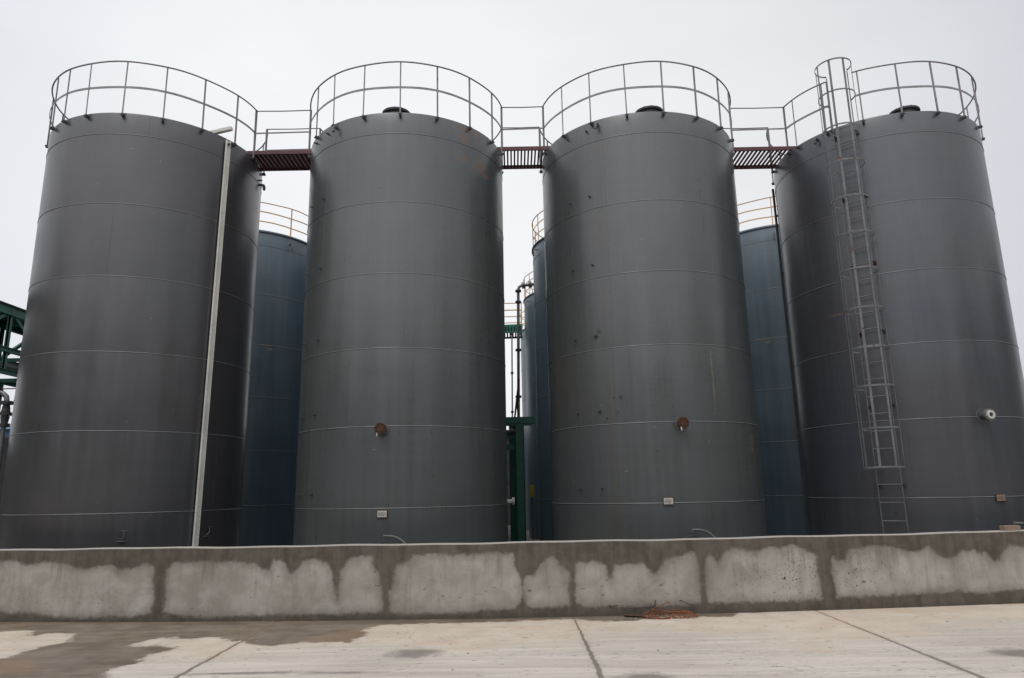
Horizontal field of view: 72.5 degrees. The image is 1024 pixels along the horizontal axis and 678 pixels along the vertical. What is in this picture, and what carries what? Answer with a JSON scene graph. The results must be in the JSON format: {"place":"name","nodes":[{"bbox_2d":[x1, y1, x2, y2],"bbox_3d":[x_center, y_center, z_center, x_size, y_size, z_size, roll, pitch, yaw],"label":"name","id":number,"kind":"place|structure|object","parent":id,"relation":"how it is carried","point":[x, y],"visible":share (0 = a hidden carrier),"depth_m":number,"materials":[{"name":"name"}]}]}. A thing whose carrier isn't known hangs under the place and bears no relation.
{"place":"outdoors","nodes":[
{"label":"outdoors","id":0,"kind":"place"},
{"bbox_2d":[0,437,8,501],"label":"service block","id":1,"kind":"structure","parent":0,"point":[4,456],"depth_m":17.19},
{"bbox_2d":[0,423,10,436],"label":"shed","id":2,"kind":"structure","parent":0,"point":[7,433],"depth_m":30.92,"materials":[{"name":"blue metal"}]},
{"bbox_2d":[0,300,25,408],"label":"pipe bridge","id":3,"kind":"structure","parent":0,"point":[12,318],"depth_m":19.81,"materials":[{"name":"green paint"}]},
{"bbox_2d":[506,434,509,524],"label":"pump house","id":4,"kind":"structure","parent":0,"point":[508,480],"depth_m":37.24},
{"bbox_2d":[0,603,1023,677],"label":"pavement","id":5,"kind":"structure","parent":0,"point":[976,641],"depth_m":7.51,"materials":[{"name":"concrete"}]},
{"bbox_2d":[624,602,697,618],"bbox_3d":[1.935,3.530,9.064,0.957,0.185,0.240,-2,-12,3],"label":"scrap wire bundle","id":6,"kind":"object","parent":5,"relation":"on","point":[665,617],"visible":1,"depth_m":9.06,"materials":[{"name":"metal"}]},
{"bbox_2d":[0,0,1023,429],"label":"sky","id":7,"kind":"structure","parent":0,"point":[274,55],"materials":[{"name":"white"}]},
{"bbox_2d":[508,525,539,541],"bbox_3d":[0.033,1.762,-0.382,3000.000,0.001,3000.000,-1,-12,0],"label":"ground","id":8,"kind":"structure","parent":0,"point":[528,538],"depth_m":27.89,"materials":[{"name":"grey concrete"}]},
{"bbox_2d":[0,374,17,470],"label":"valve stack","id":9,"kind":"object","parent":8,"relation":"on","point":[5,412],"visible":0.83,"depth_m":16.96,"materials":[{"name":"grey metal"}]},
{"bbox_2d":[0,60,266,548],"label":"storage tank","id":10,"kind":"object","parent":8,"relation":"on","point":[128,427],"visible":0.98,"depth_m":13.77,"materials":[{"name":"grey metal"}]},
{"bbox_2d":[247,110,319,170],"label":"walkway","id":11,"kind":"structure","parent":10,"relation":"on","point":[284,160],"depth_m":16.47,"materials":[{"name":"metal"}]},
{"bbox_2d":[239,202,307,546],"bbox_3d":[-8.396,1.383,21.739,4.533,10.372,4.533,2,-13,-16],"label":"storage tank","id":12,"kind":"object","parent":8,"relation":"on","point":[269,490],"visible":0.31,"depth_m":20.14,"materials":[{"name":"metal"}]},
{"bbox_2d":[293,61,514,544],"bbox_3d":[-2.346,-0.173,15.677,4.668,10.627,4.780,-1,-12,0],"label":"storage tank","id":13,"kind":"object","parent":8,"relation":"on","point":[402,437],"visible":0.95,"depth_m":13.85,"materials":[{"name":"grey metal"}]},
{"bbox_2d":[497,106,549,168],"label":"walkway","id":14,"kind":"structure","parent":13,"relation":"on","point":[539,148],"depth_m":16.42,"materials":[{"name":"metal"}]},
{"bbox_2d":[510,333,513,416],"bbox_3d":[0.030,3.509,25.843,0.183,7.648,0.112,-1,-12,0],"label":"vertical pipe","id":15,"kind":"object","parent":8,"relation":"on","point":[512,373],"visible":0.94,"depth_m":26.32,"materials":[{"name":"grey metal"}]},
{"bbox_2d":[0,530,1023,621],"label":"concrete wall","id":16,"kind":"structure","parent":8,"relation":"on","point":[513,579],"depth_m":9.44,"materials":[{"name":"grey concrete"}]},
{"bbox_2d":[999,525,1020,530],"bbox_3d":[7.122,2.705,9.986,0.235,0.072,0.110,0,-12,-4],"label":"brick","id":17,"kind":"object","parent":16,"relation":"on","point":[1010,528],"visible":1,"depth_m":9.94,"materials":[{"name":"ceramic"}]},
{"bbox_2d":[504,302,522,338],"bbox_3d":[-1.302,3.480,31.584,3.737,10.225,1.244,-1,-12,0],"label":"gangway","id":18,"kind":"object","parent":8,"relation":"on","point":[510,328],"visible":0.16,"depth_m":31.96,"materials":[{"name":"green metal"}]},
{"bbox_2d":[509,378,525,541],"bbox_3d":[0.164,3.975,22.979,0.500,5.454,0.400,-1,-12,0],"label":"braced pedestal","id":19,"kind":"object","parent":8,"relation":"on","point":[516,405],"visible":0.25,"depth_m":22.71,"materials":[{"name":"grey metal"}]},
{"bbox_2d":[506,417,534,541],"bbox_3d":[-0.003,3.872,17.949,1.250,3.638,1.368,-1,-12,0],"label":"support frame","id":20,"kind":"object","parent":8,"relation":"on","point":[515,446],"visible":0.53,"depth_m":17.85,"materials":[{"name":"green metal"}]},
{"bbox_2d":[515,281,533,416],"bbox_3d":[0.648,2.321,23.564,1.110,8.984,0.256,-1,-12,0],"label":"vertical pipe","id":21,"kind":"object","parent":8,"relation":"on","point":[523,285],"visible":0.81,"depth_m":24.06,"materials":[{"name":"grey metal"}]},
{"bbox_2d":[520,311,528,529],"bbox_3d":[2.732,3.821,33.950,4.533,10.372,4.533,-11,-16,38],"label":"storage tank","id":22,"kind":"object","parent":8,"relation":"on","point":[523,376],"visible":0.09,"depth_m":33.35,"materials":[{"name":"grey metal"}]},
{"bbox_2d":[529,485,533,540],"bbox_3d":[0.535,4.817,18.308,0.140,1.923,0.171,-1,-12,0],"label":"junction box","id":23,"kind":"object","parent":8,"relation":"on","point":[531,491],"visible":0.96,"depth_m":18.40,"materials":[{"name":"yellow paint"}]},
{"bbox_2d":[523,271,539,538],"bbox_3d":[2.808,2.550,28.086,4.533,10.372,4.533,-5,-13,18],"label":"storage tank","id":24,"kind":"object","parent":8,"relation":"on","point":[531,405],"visible":0.08,"depth_m":27.22,"materials":[{"name":"grey metal"}]},
{"bbox_2d":[532,210,552,540],"bbox_3d":[2.983,1.212,21.929,4.533,10.372,4.533,-3,-12,11],"label":"storage tank","id":25,"kind":"object","parent":8,"relation":"on","point":[543,434],"visible":0.19,"depth_m":21.08,"materials":[{"name":"metal"}]},
{"bbox_2d":[539,60,767,540],"bbox_3d":[3.028,-0.241,15.826,4.582,10.627,4.766,-1,-12,0],"label":"storage tank","id":26,"kind":"object","parent":8,"relation":"on","point":[653,422],"visible":0.94,"depth_m":14.00,"materials":[{"name":"grey metal"}]},
{"bbox_2d":[723,107,795,168],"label":"walkway","id":27,"kind":"structure","parent":26,"relation":"on","point":[776,149],"depth_m":16.67,"materials":[{"name":"metal"}]},
{"bbox_2d":[737,196,810,535],"bbox_3d":[8.754,1.158,22.173,4.533,10.372,4.533,-2,-12,3],"label":"storage tank","id":28,"kind":"object","parent":8,"relation":"on","point":[780,466],"visible":0.22,"depth_m":20.25,"materials":[{"name":"metal"}]},
{"bbox_2d":[766,57,1023,534],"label":"storage tank","id":29,"kind":"object","parent":8,"relation":"on","point":[908,375],"visible":0.94,"depth_m":14.30,"materials":[{"name":"grey metal"}]}
]}

